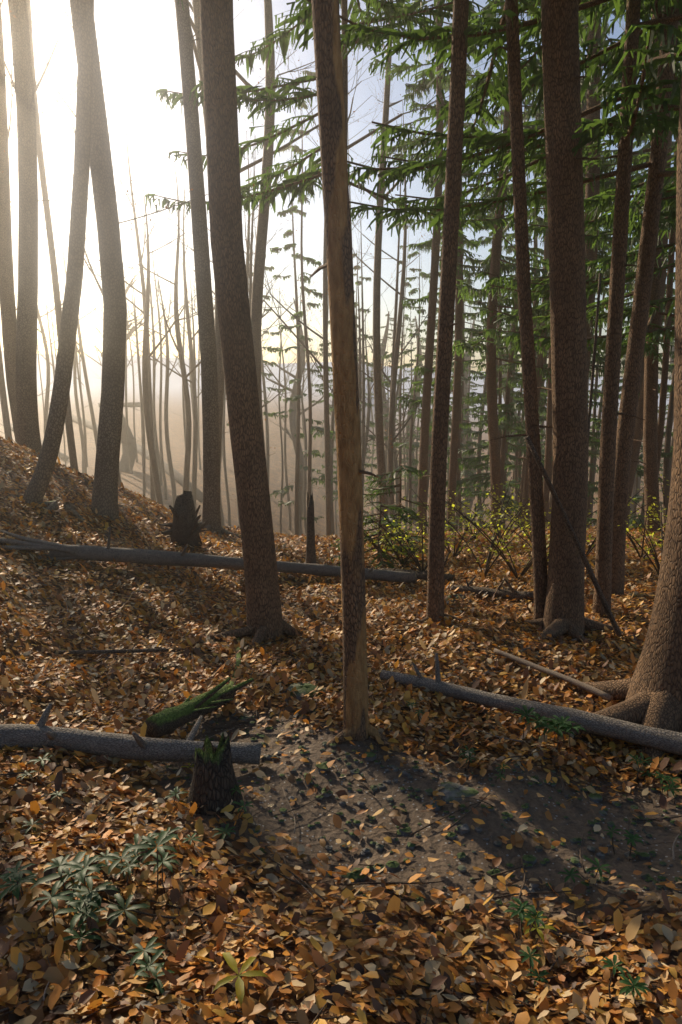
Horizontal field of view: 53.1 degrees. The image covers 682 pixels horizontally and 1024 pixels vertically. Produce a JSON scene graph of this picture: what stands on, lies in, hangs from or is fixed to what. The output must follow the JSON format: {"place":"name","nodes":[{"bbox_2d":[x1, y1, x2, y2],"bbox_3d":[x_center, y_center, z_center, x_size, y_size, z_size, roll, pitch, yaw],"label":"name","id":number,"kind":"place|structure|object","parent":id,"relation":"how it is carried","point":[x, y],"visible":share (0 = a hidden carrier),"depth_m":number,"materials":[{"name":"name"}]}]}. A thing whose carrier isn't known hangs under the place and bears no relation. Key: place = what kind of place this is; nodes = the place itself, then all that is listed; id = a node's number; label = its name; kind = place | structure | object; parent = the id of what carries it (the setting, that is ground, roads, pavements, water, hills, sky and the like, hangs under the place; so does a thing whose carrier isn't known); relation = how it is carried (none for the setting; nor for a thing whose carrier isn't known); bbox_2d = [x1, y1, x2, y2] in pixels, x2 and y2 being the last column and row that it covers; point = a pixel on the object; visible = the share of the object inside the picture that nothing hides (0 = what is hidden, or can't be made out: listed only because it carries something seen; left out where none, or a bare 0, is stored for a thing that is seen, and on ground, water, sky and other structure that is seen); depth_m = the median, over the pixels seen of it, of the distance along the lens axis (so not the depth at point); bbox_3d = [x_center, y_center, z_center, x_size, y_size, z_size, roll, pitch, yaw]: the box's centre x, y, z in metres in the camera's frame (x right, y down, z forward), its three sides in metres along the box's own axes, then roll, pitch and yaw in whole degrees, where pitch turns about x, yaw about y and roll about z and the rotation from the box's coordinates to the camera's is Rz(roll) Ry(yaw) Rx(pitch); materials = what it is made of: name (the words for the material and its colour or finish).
{"place":"outdoors","nodes":[
{"label":"outdoors","id":0,"kind":"place"},
{"bbox_2d":[0,0,679,378],"label":"sky","id":1,"kind":"structure","parent":0,"point":[140,39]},
{"bbox_2d":[0,351,681,1023],"bbox_3d":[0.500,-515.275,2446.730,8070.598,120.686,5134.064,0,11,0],"label":"ground","id":2,"kind":"structure","parent":0,"point":[438,845],"depth_m":3.98,"materials":[{"name":"brown soil"}]},
{"bbox_2d":[0,166,40,440],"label":"beech","id":3,"kind":"object","parent":2,"relation":"on","point":[5,413],"visible":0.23,"depth_m":34.57,"materials":[{"name":"brown plant"}]},
{"bbox_2d":[0,0,69,443],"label":"beech","id":4,"kind":"object","parent":2,"relation":"on","point":[8,310],"visible":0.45,"depth_m":18.75,"materials":[{"name":"brown plant"}]},
{"bbox_2d":[3,0,100,470],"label":"beech","id":5,"kind":"object","parent":2,"relation":"on","point":[58,315],"visible":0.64,"depth_m":25.64,"materials":[{"name":"brown plant"}]},
{"bbox_2d":[16,191,99,434],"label":"beech","id":6,"kind":"object","parent":2,"relation":"on","point":[46,405],"visible":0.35,"depth_m":64.50,"materials":[{"name":"brown plant"}]},
{"bbox_2d":[23,0,93,523],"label":"beech","id":7,"kind":"object","parent":2,"relation":"on","point":[37,486],"visible":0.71,"depth_m":9.63,"materials":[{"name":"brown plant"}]},
{"bbox_2d":[4,0,125,487],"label":"beech","id":8,"kind":"object","parent":2,"relation":"on","point":[100,289],"visible":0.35,"depth_m":33.95,"materials":[{"name":"brown plant"}]},
{"bbox_2d":[40,213,96,475],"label":"beech","id":9,"kind":"object","parent":2,"relation":"on","point":[75,378],"visible":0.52,"depth_m":74.71,"materials":[{"name":"brown plant"}]},
{"bbox_2d":[44,253,102,445],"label":"beech","id":10,"kind":"object","parent":2,"relation":"on","point":[80,344],"visible":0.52,"depth_m":66.50,"materials":[{"name":"brown plant"}]},
{"bbox_2d":[7,0,187,455],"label":"beech","id":11,"kind":"object","parent":2,"relation":"on","point":[26,369],"visible":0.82,"depth_m":13.93,"materials":[{"name":"brown plant"}]},
{"bbox_2d":[61,107,173,504],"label":"beech","id":12,"kind":"object","parent":2,"relation":"on","point":[152,490],"visible":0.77,"depth_m":44.65,"materials":[{"name":"brown plant"}]},
{"bbox_2d":[86,250,160,471],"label":"beech","id":13,"kind":"object","parent":2,"relation":"on","point":[124,462],"visible":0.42,"depth_m":89.32,"materials":[{"name":"brown plant"}]},
{"bbox_2d":[48,402,202,502],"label":"fallen log","id":14,"kind":"object","parent":2,"relation":"on","point":[199,493],"visible":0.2,"depth_m":91.75,"materials":[{"name":"grey wood"}]},
{"bbox_2d":[0,703,261,764],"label":"fallen log","id":15,"kind":"object","parent":2,"relation":"on","point":[133,746],"visible":0.88,"depth_m":4.05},
{"bbox_2d":[54,101,214,507],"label":"beech","id":16,"kind":"object","parent":2,"relation":"on","point":[151,450],"visible":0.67,"depth_m":39.29,"materials":[{"name":"brown plant"}]},
{"bbox_2d":[54,648,216,653],"bbox_3d":[-1.840,1.257,6.190,1.429,0.120,0.045,-2,11,-12],"label":"thin log","id":17,"kind":"object","parent":2,"relation":"on","point":[114,651],"visible":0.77,"depth_m":6.14,"materials":[{"name":"brown wood"}]},
{"bbox_2d":[99,271,191,495],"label":"beech","id":18,"kind":"object","parent":2,"relation":"on","point":[143,424],"visible":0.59,"depth_m":62.25,"materials":[{"name":"brown plant"}]},
{"bbox_2d":[126,216,172,499],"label":"beech","id":19,"kind":"object","parent":2,"relation":"on","point":[160,439],"visible":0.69,"depth_m":71.43,"materials":[{"name":"brown plant"}]},
{"bbox_2d":[126,206,181,479],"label":"beech","id":20,"kind":"object","parent":2,"relation":"on","point":[154,414],"visible":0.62,"depth_m":66.07,"materials":[{"name":"brown plant"}]},
{"bbox_2d":[112,152,200,504],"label":"beech","id":21,"kind":"object","parent":2,"relation":"on","point":[184,375],"visible":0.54,"depth_m":41.94,"materials":[{"name":"brown plant"}]},
{"bbox_2d":[126,252,195,507],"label":"beech","id":22,"kind":"object","parent":2,"relation":"on","point":[168,452],"visible":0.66,"depth_m":62.06,"materials":[{"name":"brown plant"}]},
{"bbox_2d":[69,0,264,520],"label":"beech","id":23,"kind":"object","parent":2,"relation":"on","point":[104,500],"visible":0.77,"depth_m":10.80,"materials":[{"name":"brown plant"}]},
{"bbox_2d":[126,168,214,510],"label":"beech","id":24,"kind":"object","parent":2,"relation":"on","point":[194,436],"visible":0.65,"depth_m":53.90,"materials":[{"name":"brown plant"}]},
{"bbox_2d":[159,491,207,547],"bbox_3d":[-2.551,0.283,10.948,0.796,1.269,0.482,0,11,0],"label":"broken tree stump","id":25,"kind":"object","parent":2,"relation":"on","point":[185,529],"visible":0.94,"depth_m":10.84,"materials":[{"name":"wood"}]},
{"bbox_2d":[145,677,253,737],"bbox_3d":[-0.945,1.319,4.712,0.322,0.319,0.815,7,13,31],"label":"mossy log","id":26,"kind":"object","parent":2,"relation":"on","point":[165,721],"visible":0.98,"depth_m":4.64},
{"bbox_2d":[175,0,240,537],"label":"beech","id":27,"kind":"object","parent":2,"relation":"on","point":[211,516],"visible":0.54,"depth_m":12.81,"materials":[{"name":"brown plant"}]},
{"bbox_2d":[0,526,416,583],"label":"fallen log","id":28,"kind":"object","parent":2,"relation":"on","point":[58,551],"visible":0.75,"depth_m":8.77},
{"bbox_2d":[186,732,242,816],"bbox_3d":[-0.690,1.546,3.724,0.370,0.681,0.364,0,11,0],"label":"broken stump","id":29,"kind":"object","parent":2,"relation":"on","point":[214,782],"visible":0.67,"depth_m":3.62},
{"bbox_2d":[115,100,317,504],"bbox_3d":[-5.038,-7.652,37.174,8.130,28.256,14.308,-9,14,-38],"label":"beech","id":30,"kind":"object","parent":2,"relation":"on","point":[250,270],"visible":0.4,"depth_m":34.96,"materials":[{"name":"brown plant"}]},
{"bbox_2d":[169,250,276,528],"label":"beech","id":31,"kind":"object","parent":2,"relation":"on","point":[225,472],"visible":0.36,"depth_m":60.83,"materials":[{"name":"brown plant"}]},
{"bbox_2d":[200,0,304,652],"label":"spruce","id":32,"kind":"object","parent":2,"relation":"on","point":[266,621],"visible":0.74,"depth_m":6.24,"materials":[{"name":"brown plant"}]},
{"bbox_2d":[248,277,317,532],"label":"beech","id":33,"kind":"object","parent":2,"relation":"on","point":[282,460],"visible":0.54,"depth_m":65.11,"materials":[{"name":"brown plant"}]},
{"bbox_2d":[168,7,400,536],"bbox_3d":[-2.007,-7.000,31.576,10.410,27.418,9.739,0,11,0],"label":"beech","id":34,"kind":"object","parent":2,"relation":"on","point":[324,367],"visible":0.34,"depth_m":30.73,"materials":[{"name":"brown plant"}]},
{"bbox_2d":[185,0,384,526],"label":"beech","id":35,"kind":"object","parent":2,"relation":"on","point":[198,57],"visible":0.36,"depth_m":20.77,"materials":[{"name":"brown plant"}]},
{"bbox_2d":[263,128,329,534],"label":"spruce","id":36,"kind":"object","parent":2,"relation":"on","point":[287,234],"visible":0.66,"depth_m":47.55,"materials":[{"name":"green plant"}]},
{"bbox_2d":[264,291,332,535],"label":"tree","id":37,"kind":"object","parent":2,"relation":"on","point":[293,419],"visible":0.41,"depth_m":74.96,"materials":[{"name":"brown plant"}]},
{"bbox_2d":[269,316,330,534],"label":"beech","id":38,"kind":"object","parent":2,"relation":"on","point":[304,480],"visible":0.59,"depth_m":69.44,"materials":[{"name":"brown plant"}]},
{"bbox_2d":[268,70,337,496],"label":"spruce","id":39,"kind":"object","parent":2,"relation":"on","point":[286,247],"visible":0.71,"depth_m":38.32,"materials":[{"name":"green plant"}]},
{"bbox_2d":[276,305,330,530],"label":"beech","id":40,"kind":"object","parent":2,"relation":"on","point":[286,481],"visible":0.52,"depth_m":77.03,"materials":[{"name":"brown plant"}]},
{"bbox_2d":[305,492,315,563],"bbox_3d":[-0.434,0.419,9.770,0.203,1.504,0.203,0,11,0],"label":"snag","id":41,"kind":"object","parent":2,"relation":"on","point":[310,547],"visible":0.71,"depth_m":9.70,"materials":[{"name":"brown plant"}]},
{"bbox_2d":[311,320,336,536],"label":"spruce","id":42,"kind":"object","parent":2,"relation":"on","point":[331,409],"visible":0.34,"depth_m":61.33,"materials":[{"name":"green plant"}]},
{"bbox_2d":[174,0,494,502],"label":"beech","id":43,"kind":"object","parent":2,"relation":"on","point":[258,271],"visible":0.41,"depth_m":21.04,"materials":[{"name":"brown plant"}]},
{"bbox_2d":[0,597,679,1023],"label":"dry sticks","id":44,"kind":"object","parent":2,"relation":"on","point":[274,853],"visible":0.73,"depth_m":3.20,"materials":[{"name":"brown wood"}]},
{"bbox_2d":[0,436,681,1023],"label":"leaf litter","id":45,"kind":"object","parent":2,"relation":"on","point":[56,972],"visible":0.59,"depth_m":3.82,"materials":[{"name":"brown plant"}]},
{"bbox_2d":[145,0,536,240],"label":"spruce","id":46,"kind":"object","parent":2,"relation":"on","point":[309,177],"visible":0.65,"depth_m":13.14,"materials":[{"name":"green plant"}]},
{"bbox_2d":[0,701,681,1009],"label":"undergrowth plants","id":47,"kind":"object","parent":2,"relation":"on","point":[79,874],"visible":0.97,"depth_m":2.65,"materials":[{"name":"green plant"}]},
{"bbox_2d":[0,570,681,1023],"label":"dark sticks","id":48,"kind":"object","parent":2,"relation":"on","point":[304,884],"visible":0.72,"depth_m":3.10,"materials":[{"name":"brown wood"}]},
{"bbox_2d":[310,189,371,495],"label":"beech","id":49,"kind":"object","parent":2,"relation":"on","point":[363,411],"visible":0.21,"depth_m":44.11,"materials":[{"name":"brown plant"}]},
{"bbox_2d":[8,563,681,1003],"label":"path gravel","id":50,"kind":"structure","parent":2,"relation":"on","point":[530,861],"depth_m":3.68,"materials":[{"name":"gravel"},{"name":"leaves"}]},
{"bbox_2d":[438,782,478,803],"bbox_3d":[0.675,1.610,3.887,0.238,0.080,0.216,0,11,0],"label":"rock","id":51,"kind":"object","parent":50,"relation":"on","point":[451,791],"visible":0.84,"depth_m":3.87,"materials":[{"name":"stone"}]},
{"bbox_2d":[321,253,387,517],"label":"spruce","id":52,"kind":"object","parent":2,"relation":"on","point":[360,375],"visible":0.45,"depth_m":53.35,"materials":[{"name":"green plant"}]},
{"bbox_2d":[309,0,401,752],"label":"dead spruce","id":53,"kind":"object","parent":2,"relation":"on","point":[338,265],"visible":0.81,"depth_m":4.00,"materials":[{"name":"wood"}]},
{"bbox_2d":[284,0,435,531],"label":"beech","id":54,"kind":"object","parent":2,"relation":"on","point":[379,424],"visible":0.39,"depth_m":25.31,"materials":[{"name":"brown plant"}]},
{"bbox_2d":[180,763,557,1006],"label":"seedlings","id":55,"kind":"object","parent":2,"relation":"on","point":[232,964],"visible":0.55,"depth_m":2.28,"materials":[{"name":"green plant"}]},
{"bbox_2d":[326,453,426,568],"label":"spruce sapling","id":56,"kind":"object","parent":2,"relation":"on","point":[379,553],"visible":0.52,"depth_m":10.85,"materials":[{"name":"green plant"}]},
{"bbox_2d":[285,109,480,527],"bbox_3d":[2.604,-7.235,37.669,11.435,30.372,7.936,0,11,0],"label":"beech","id":57,"kind":"object","parent":2,"relation":"on","point":[395,309],"visible":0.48,"depth_m":36.24,"materials":[{"name":"brown plant"}]},
{"bbox_2d":[363,311,407,519],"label":"tree","id":58,"kind":"object","parent":2,"relation":"on","point":[385,402],"visible":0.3,"depth_m":92.22,"materials":[{"name":"green plant"}]},
{"bbox_2d":[357,313,430,463],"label":"beech","id":59,"kind":"object","parent":2,"relation":"on","point":[368,414],"visible":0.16,"depth_m":57.66,"materials":[{"name":"brown plant"}]},
{"bbox_2d":[371,225,429,525],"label":"spruce","id":60,"kind":"object","parent":2,"relation":"on","point":[400,406],"visible":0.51,"depth_m":57.04,"materials":[{"name":"green plant"}]},
{"bbox_2d":[381,244,437,530],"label":"spruce","id":61,"kind":"object","parent":2,"relation":"on","point":[412,291],"visible":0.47,"depth_m":48.26,"materials":[{"name":"green plant"}]},
{"bbox_2d":[395,316,429,522],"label":"spruce","id":62,"kind":"object","parent":2,"relation":"on","point":[407,428],"visible":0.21,"depth_m":99.47,"materials":[{"name":"green plant"}]},
{"bbox_2d":[363,442,463,549],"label":"spruce sapling","id":63,"kind":"object","parent":2,"relation":"on","point":[408,469],"visible":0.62,"depth_m":12.31,"materials":[{"name":"green plant"}]},
{"bbox_2d":[367,498,468,570],"bbox_3d":[1.185,0.421,10.044,1.673,1.058,1.840,0,11,0],"label":"bush","id":64,"kind":"object","parent":2,"relation":"on","point":[416,561],"visible":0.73,"depth_m":10.14,"materials":[{"name":"green plant"}]},
{"bbox_2d":[349,66,503,531],"bbox_3d":[3.847,-6.783,35.223,10.627,28.826,8.398,4,12,21],"label":"beech","id":65,"kind":"object","parent":2,"relation":"on","point":[393,382],"visible":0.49,"depth_m":34.76,"materials":[{"name":"brown plant"}]},
{"bbox_2d":[178,0,681,626],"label":"spruce","id":66,"kind":"object","parent":2,"relation":"on","point":[436,530],"visible":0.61,"depth_m":6.62,"materials":[{"name":"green plant"}]},
{"bbox_2d":[368,0,527,534],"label":"spruce","id":67,"kind":"object","parent":2,"relation":"on","point":[427,379],"visible":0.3,"depth_m":22.85,"materials":[{"name":"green plant"}]},
{"bbox_2d":[413,300,490,528],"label":"spruce","id":68,"kind":"object","parent":2,"relation":"on","point":[474,373],"visible":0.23,"depth_m":47.29,"materials":[{"name":"green plant"}]},
{"bbox_2d":[385,4,520,532],"bbox_3d":[3.875,-11.866,23.543,4.775,32.378,5.406,0,11,0],"label":"spruce","id":69,"kind":"object","parent":2,"relation":"on","point":[456,390],"visible":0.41,"depth_m":24.46,"materials":[{"name":"green plant"}]},
{"bbox_2d":[409,484,509,557],"bbox_3d":[1.964,0.231,11.375,1.567,1.174,1.755,0,11,0],"label":"bush","id":70,"kind":"object","parent":2,"relation":"on","point":[460,541],"visible":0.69,"depth_m":11.40,"materials":[{"name":"green plant"}]},
{"bbox_2d":[408,11,524,531],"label":"spruce","id":71,"kind":"object","parent":2,"relation":"on","point":[467,280],"visible":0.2,"depth_m":36.73,"materials":[{"name":"green plant"}]},
{"bbox_2d":[446,319,490,514],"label":"spruce","id":72,"kind":"object","parent":2,"relation":"on","point":[466,375],"visible":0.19,"depth_m":103.32,"materials":[{"name":"green plant"}]},
{"bbox_2d":[286,0,681,616],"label":"spruce","id":73,"kind":"object","parent":2,"relation":"on","point":[624,130],"visible":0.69,"depth_m":6.96,"materials":[{"name":"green plant"}]},
{"bbox_2d":[447,76,522,528],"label":"spruce","id":74,"kind":"object","parent":2,"relation":"on","point":[480,422],"visible":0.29,"depth_m":33.75,"materials":[{"name":"green plant"}]},
{"bbox_2d":[425,0,552,618],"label":"spruce","id":75,"kind":"object","parent":2,"relation":"on","point":[513,71],"visible":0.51,"depth_m":6.97,"materials":[{"name":"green plant"}]},
{"bbox_2d":[456,184,524,529],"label":"spruce","id":76,"kind":"object","parent":2,"relation":"on","point":[511,457],"visible":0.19,"depth_m":39.94,"materials":[{"name":"green plant"}]},
{"bbox_2d":[452,575,533,601],"bbox_3d":[1.999,0.949,8.813,1.103,0.375,0.416,10,15,42],"label":"log","id":77,"kind":"object","parent":2,"relation":"on","point":[510,592],"visible":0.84,"depth_m":8.68,"materials":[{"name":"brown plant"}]},
{"bbox_2d":[385,0,604,528],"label":"spruce","id":78,"kind":"object","parent":2,"relation":"on","point":[495,264],"visible":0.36,"depth_m":20.54,"materials":[{"name":"green plant"}]},
{"bbox_2d":[445,477,545,576],"bbox_3d":[2.428,0.311,9.547,1.376,1.312,2.426,8,14,36],"label":"bush","id":79,"kind":"object","parent":2,"relation":"on","point":[487,569],"visible":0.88,"depth_m":9.69,"materials":[{"name":"green plant"}]},
{"bbox_2d":[446,31,552,497],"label":"spruce","id":80,"kind":"object","parent":2,"relation":"on","point":[504,416],"visible":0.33,"depth_m":31.29,"materials":[{"name":"green plant"}]},
{"bbox_2d":[429,491,596,578],"bbox_3d":[2.309,0.355,9.385,1.947,1.285,1.786,11,15,44],"label":"bush","id":81,"kind":"object","parent":2,"relation":"on","point":[527,567],"visible":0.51,"depth_m":9.45,"materials":[{"name":"green plant"}]},
{"bbox_2d":[349,0,681,597],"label":"spruce","id":82,"kind":"object","parent":2,"relation":"on","point":[655,187],"visible":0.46,"depth_m":8.25,"materials":[{"name":"green plant"}]},
{"bbox_2d":[380,653,681,755],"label":"fallen log","id":83,"kind":"object","parent":2,"relation":"on","point":[669,741],"visible":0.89,"depth_m":4.74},
{"bbox_2d":[480,85,597,529],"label":"spruce","id":84,"kind":"object","parent":2,"relation":"on","point":[544,396],"visible":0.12,"depth_m":37.19,"materials":[{"name":"green plant"}]},
{"bbox_2d":[475,66,624,528],"bbox_3d":[8.444,-9.785,28.177,6.723,30.084,6.244,-11,15,-43],"label":"spruce","id":85,"kind":"object","parent":2,"relation":"on","point":[539,363],"visible":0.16,"depth_m":28.37,"materials":[{"name":"green plant"}]},
{"bbox_2d":[494,648,612,701],"bbox_3d":[1.698,1.306,5.588,0.052,0.069,1.172,-7,13,-33],"label":"branch","id":86,"kind":"object","parent":2,"relation":"on","point":[593,690],"visible":1,"depth_m":5.48,"materials":[{"name":"brown wood"}]},
{"bbox_2d":[483,17,639,493],"bbox_3d":[9.825,-8.641,29.561,6.691,28.746,4.605,0,11,0],"label":"spruce","id":87,"kind":"object","parent":2,"relation":"on","point":[606,290],"visible":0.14,"depth_m":30.67,"materials":[{"name":"green plant"}]},
{"bbox_2d":[507,4,624,526],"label":"spruce","id":88,"kind":"object","parent":2,"relation":"on","point":[548,440],"visible":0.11,"depth_m":24.12,"materials":[{"name":"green plant"}]},
{"bbox_2d":[520,0,623,648],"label":"spruce","id":89,"kind":"object","parent":2,"relation":"on","point":[563,614],"visible":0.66,"depth_m":6.64,"materials":[{"name":"brown plant"}]},
{"bbox_2d":[525,436,622,638],"bbox_3d":[2.319,0.311,6.703,1.301,2.147,0.056,-4,12,-18],"label":"leaning pole","id":90,"kind":"object","parent":2,"relation":"on","point":[576,542],"visible":0.98,"depth_m":6.67,"materials":[{"name":"brown wood"}]},
{"bbox_2d":[473,1,675,533],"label":"spruce","id":91,"kind":"object","parent":2,"relation":"on","point":[650,424],"visible":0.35,"depth_m":13.62,"materials":[{"name":"green plant"}]},
{"bbox_2d":[481,5,675,454],"bbox_3d":[6.257,-13.620,16.967,5.180,30.380,5.555,-6,13,-29],"label":"spruce","id":92,"kind":"object","parent":2,"relation":"on","point":[590,254],"visible":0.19,"depth_m":17.94,"materials":[{"name":"green plant"}]},
{"bbox_2d":[482,38,679,353],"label":"spruce","id":93,"kind":"object","parent":2,"relation":"on","point":[592,288],"visible":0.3,"depth_m":12.19,"materials":[{"name":"green plant"}]},
{"bbox_2d":[530,236,642,530],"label":"spruce","id":94,"kind":"object","parent":2,"relation":"on","point":[593,430],"visible":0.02,"depth_m":42.63,"materials":[{"name":"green plant"}]},
{"bbox_2d":[507,37,681,222],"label":"spruce","id":95,"kind":"object","parent":2,"relation":"on","point":[667,192],"visible":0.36,"depth_m":9.70,"materials":[{"name":"green plant"}]},
{"bbox_2d":[588,273,601,433],"bbox_3d":[3.755,-1.367,10.359,0.057,4.358,0.389,6,13,30],"label":"trunk","id":96,"kind":"object","parent":2,"relation":"on","point":[594,352],"visible":0.56,"depth_m":10.22,"materials":[{"name":"brown wood"}]},
{"bbox_2d":[546,11,680,527],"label":"spruce","id":97,"kind":"object","parent":2,"relation":"on","point":[638,435],"visible":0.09,"depth_m":24.81,"materials":[{"name":"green plant"}]},
{"bbox_2d":[551,76,681,773],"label":"tree","id":98,"kind":"object","parent":2,"relation":"on","point":[649,693],"visible":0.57,"depth_m":4.62,"materials":[{"name":"brown plant"}]},
{"bbox_2d":[583,0,679,500],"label":"spruce","id":99,"kind":"object","parent":2,"relation":"on","point":[643,158],"visible":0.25,"depth_m":18.84,"materials":[{"name":"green plant"}]},
{"bbox_2d":[588,141,675,508],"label":"spruce","id":100,"kind":"object","parent":2,"relation":"on","point":[639,472],"visible":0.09,"depth_m":35.75,"materials":[{"name":"green plant"}]},
{"bbox_2d":[600,135,674,405],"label":"spruce","id":101,"kind":"object","parent":2,"relation":"on","point":[647,145],"visible":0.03,"depth_m":29.05,"materials":[{"name":"green plant"}]},
{"bbox_2d":[618,504,662,575],"bbox_3d":[4.240,0.400,9.443,2.010,1.067,1.398,-5,12,-24],"label":"bush","id":102,"kind":"object","parent":2,"relation":"on","point":[652,552],"visible":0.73,"depth_m":9.21,"materials":[{"name":"green plant"}]},
{"bbox_2d":[658,155,675,524],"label":"spruce","id":103,"kind":"object","parent":2,"relation":"on","point":[668,447],"visible":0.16,"depth_m":36.88,"materials":[{"name":"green plant"}]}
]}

